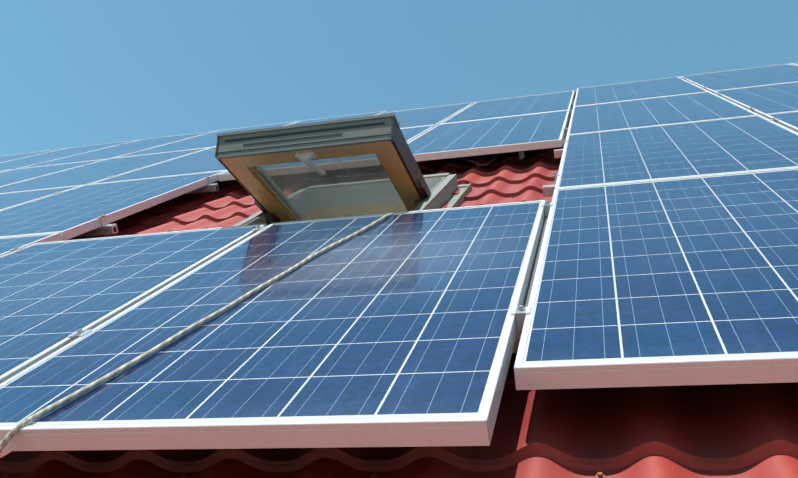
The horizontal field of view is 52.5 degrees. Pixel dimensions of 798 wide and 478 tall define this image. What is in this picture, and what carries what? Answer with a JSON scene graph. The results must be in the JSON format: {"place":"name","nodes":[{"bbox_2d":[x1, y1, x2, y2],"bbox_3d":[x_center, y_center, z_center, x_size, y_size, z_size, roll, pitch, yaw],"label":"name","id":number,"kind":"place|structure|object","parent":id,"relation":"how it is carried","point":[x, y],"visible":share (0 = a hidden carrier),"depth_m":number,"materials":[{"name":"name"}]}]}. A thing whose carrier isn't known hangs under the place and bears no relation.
{"place":"outdoors","nodes":[
{"label":"outdoors","id":0,"kind":"place"},
{"bbox_2d":[0,0,797,155],"label":"sky","id":1,"kind":"structure","parent":0,"point":[74,73],"materials":[{"name":"blue"}]},
{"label":"house","id":2,"kind":"structure","parent":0},
{"bbox_2d":[0,100,797,477],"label":"metal roof tiles","id":3,"kind":"object","parent":2,"relation":"on","point":[734,430],"visible":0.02,"depth_m":1.41,"materials":[{"name":"red metal"}]},
{"bbox_2d":[4,162,604,477],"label":"roof screws","id":4,"kind":"object","parent":3,"relation":"attached to","point":[597,475],"visible":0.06,"depth_m":1.35,"materials":[{"name":"brown"}]},
{"bbox_2d":[73,95,575,352],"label":"mounting rails","id":5,"kind":"object","parent":3,"relation":"attached to","point":[109,229],"depth_m":3.67,"materials":[{"name":"metal"}]},
{"bbox_2d":[0,232,62,255],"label":"solar panel","id":6,"kind":"object","parent":5,"relation":"on","point":[7,244],"visible":0.71,"depth_m":3.34,"materials":[{"name":"blue"}]},
{"bbox_2d":[0,148,65,162],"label":"solar panel","id":7,"kind":"object","parent":5,"relation":"on","point":[4,158],"visible":0.62,"depth_m":9.63,"materials":[{"name":"blue"}]},
{"bbox_2d":[0,185,83,209],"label":"solar panel","id":8,"kind":"object","parent":5,"relation":"on","point":[11,199],"visible":0.56,"depth_m":5.04,"materials":[{"name":"blue"}]},
{"bbox_2d":[0,159,106,186],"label":"solar panel","id":9,"kind":"object","parent":5,"relation":"on","point":[9,177],"visible":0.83,"depth_m":6.87,"materials":[{"name":"blue"}]},
{"bbox_2d":[0,140,137,170],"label":"solar panel","id":10,"kind":"object","parent":5,"relation":"on","point":[33,160],"visible":0.73,"depth_m":8.78,"materials":[{"name":"blue"}]},
{"bbox_2d":[0,147,211,193],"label":"solar panel","id":11,"kind":"object","parent":5,"relation":"attached to","point":[92,173],"visible":0.56,"depth_m":6.11,"materials":[{"name":"blue"}]},
{"bbox_2d":[0,170,227,240],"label":"solar panel","id":12,"kind":"object","parent":5,"relation":"attached to","point":[72,213],"visible":0.81,"depth_m":4.23,"materials":[{"name":"blue"}]},
{"bbox_2d":[17,130,218,168],"bbox_3d":[-2.820,-0.935,8.443,0.992,1.630,1.630,-4,-32,14],"label":"solar panel","id":13,"kind":"object","parent":5,"relation":"on","point":[121,149],"visible":0.58,"depth_m":8.26,"materials":[{"name":"blue"}]},
{"bbox_2d":[0,224,266,383],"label":"solar panel","id":14,"kind":"object","parent":5,"relation":"on","point":[54,295],"visible":0.79,"depth_m":2.44,"materials":[{"name":"blue"}]},
{"bbox_2d":[88,147,226,184],"bbox_3d":[-1.322,-0.591,5.986,0.992,1.340,1.340,-4,-32,14],"label":"solar panel","id":15,"kind":"object","parent":5,"relation":"on","point":[205,160],"visible":0.29,"depth_m":5.55,"materials":[{"name":"blue"}]},
{"bbox_2d":[114,121,298,157],"bbox_3d":[-1.841,-1.010,8.194,0.992,1.630,1.630,-4,-32,14],"label":"solar panel","id":16,"kind":"object","parent":5,"relation":"on","point":[208,140],"visible":0.52,"depth_m":7.89,"materials":[{"name":"blue"}]},
{"bbox_2d":[0,200,545,450],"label":"solar panel","id":17,"kind":"object","parent":5,"relation":"on","point":[397,329],"visible":0.9,"depth_m":1.59,"materials":[{"name":"blue"}]},
{"bbox_2d":[0,213,392,452],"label":"rope","id":18,"kind":"object","parent":17,"relation":"on","point":[10,435],"visible":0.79,"depth_m":1.67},
{"bbox_2d":[215,111,386,146],"bbox_3d":[-0.861,-1.085,7.945,0.992,1.630,1.630,-4,-32,14],"label":"solar panel","id":19,"kind":"object","parent":5,"relation":"on","point":[338,117],"visible":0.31,"depth_m":8.77,"materials":[{"name":"blue"}]},
{"bbox_2d":[218,125,432,180],"bbox_3d":[-0.391,-0.614,5.531,0.992,1.308,1.308,-4,-32,14],"label":"solar panel","id":20,"kind":"object","parent":5,"relation":"attached to","point":[410,134],"visible":0.31,"depth_m":4.78,"materials":[{"name":"blue"}]},
{"bbox_2d":[9,77,778,340],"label":"panel clamps","id":21,"kind":"object","parent":5,"relation":"attached to","point":[519,312],"visible":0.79,"depth_m":2.62,"materials":[{"name":"metal"}]},
{"bbox_2d":[378,102,472,128],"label":"solar panel","id":22,"kind":"object","parent":5,"relation":"on","point":[437,115],"visible":0.35,"depth_m":7.47,"materials":[{"name":"blue"}]},
{"bbox_2d":[407,110,569,160],"bbox_3d":[0.588,-0.689,5.282,0.992,1.308,1.308,-4,-32,14],"label":"solar panel","id":23,"kind":"object","parent":5,"relation":"on","point":[545,130],"visible":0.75,"depth_m":4.92,"materials":[{"name":"blue"}]},
{"bbox_2d":[440,90,574,123],"bbox_3d":[1.039,-1.171,7.196,0.992,1.596,1.596,-4,-32,14],"label":"solar panel","id":24,"kind":"object","parent":5,"relation":"on","point":[526,105],"visible":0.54,"depth_m":6.98,"materials":[{"name":"blue"}]},
{"bbox_2d":[573,77,708,106],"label":"solar panel","id":25,"kind":"object","parent":5,"relation":"on","point":[644,89],"visible":0.77,"depth_m":6.97,"materials":[{"name":"blue"}]},
{"bbox_2d":[514,168,797,389],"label":"solar panel","id":26,"kind":"object","parent":5,"relation":"on","point":[680,281],"visible":1,"depth_m":1.66,"materials":[{"name":"blue"}]},
{"bbox_2d":[567,91,758,134],"bbox_3d":[1.616,-0.816,5.238,0.992,1.340,1.340,-4,-32,14],"label":"solar panel","id":27,"kind":"object","parent":5,"relation":"attached to","point":[682,108],"visible":0.73,"depth_m":5.03,"materials":[{"name":"blue"}]},
{"bbox_2d":[554,115,797,188],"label":"solar panel","id":28,"kind":"object","parent":5,"relation":"attached to","point":[719,146],"visible":0.79,"depth_m":3.38,"materials":[{"name":"blue"}]},
{"bbox_2d":[680,64,797,92],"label":"solar panel","id":29,"kind":"object","parent":5,"relation":"on","point":[751,77],"visible":0.77,"depth_m":6.90,"materials":[{"name":"blue"}]},
{"bbox_2d":[713,82,797,116],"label":"solar panel","id":30,"kind":"object","parent":5,"relation":"on","point":[772,99],"visible":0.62,"depth_m":5.10,"materials":[{"name":"blue"}]},
{"bbox_2d":[764,111,797,132],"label":"solar panel","id":31,"kind":"object","parent":5,"relation":"on","point":[789,120],"visible":0.62,"depth_m":3.96,"materials":[{"name":"blue"}]},
{"bbox_2d":[215,113,471,225],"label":"roof window","id":32,"kind":"structure","parent":3,"relation":"in","point":[243,157],"depth_m":3.20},
{"bbox_2d":[451,152,508,164],"bbox_3d":[0.426,-0.447,4.499,0.504,0.183,0.123,-4,-32,14],"label":"pv cable","id":33,"kind":"object","parent":3,"relation":"on","point":[478,163],"visible":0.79,"depth_m":4.43,"materials":[{"name":"black rubber"}]}
]}

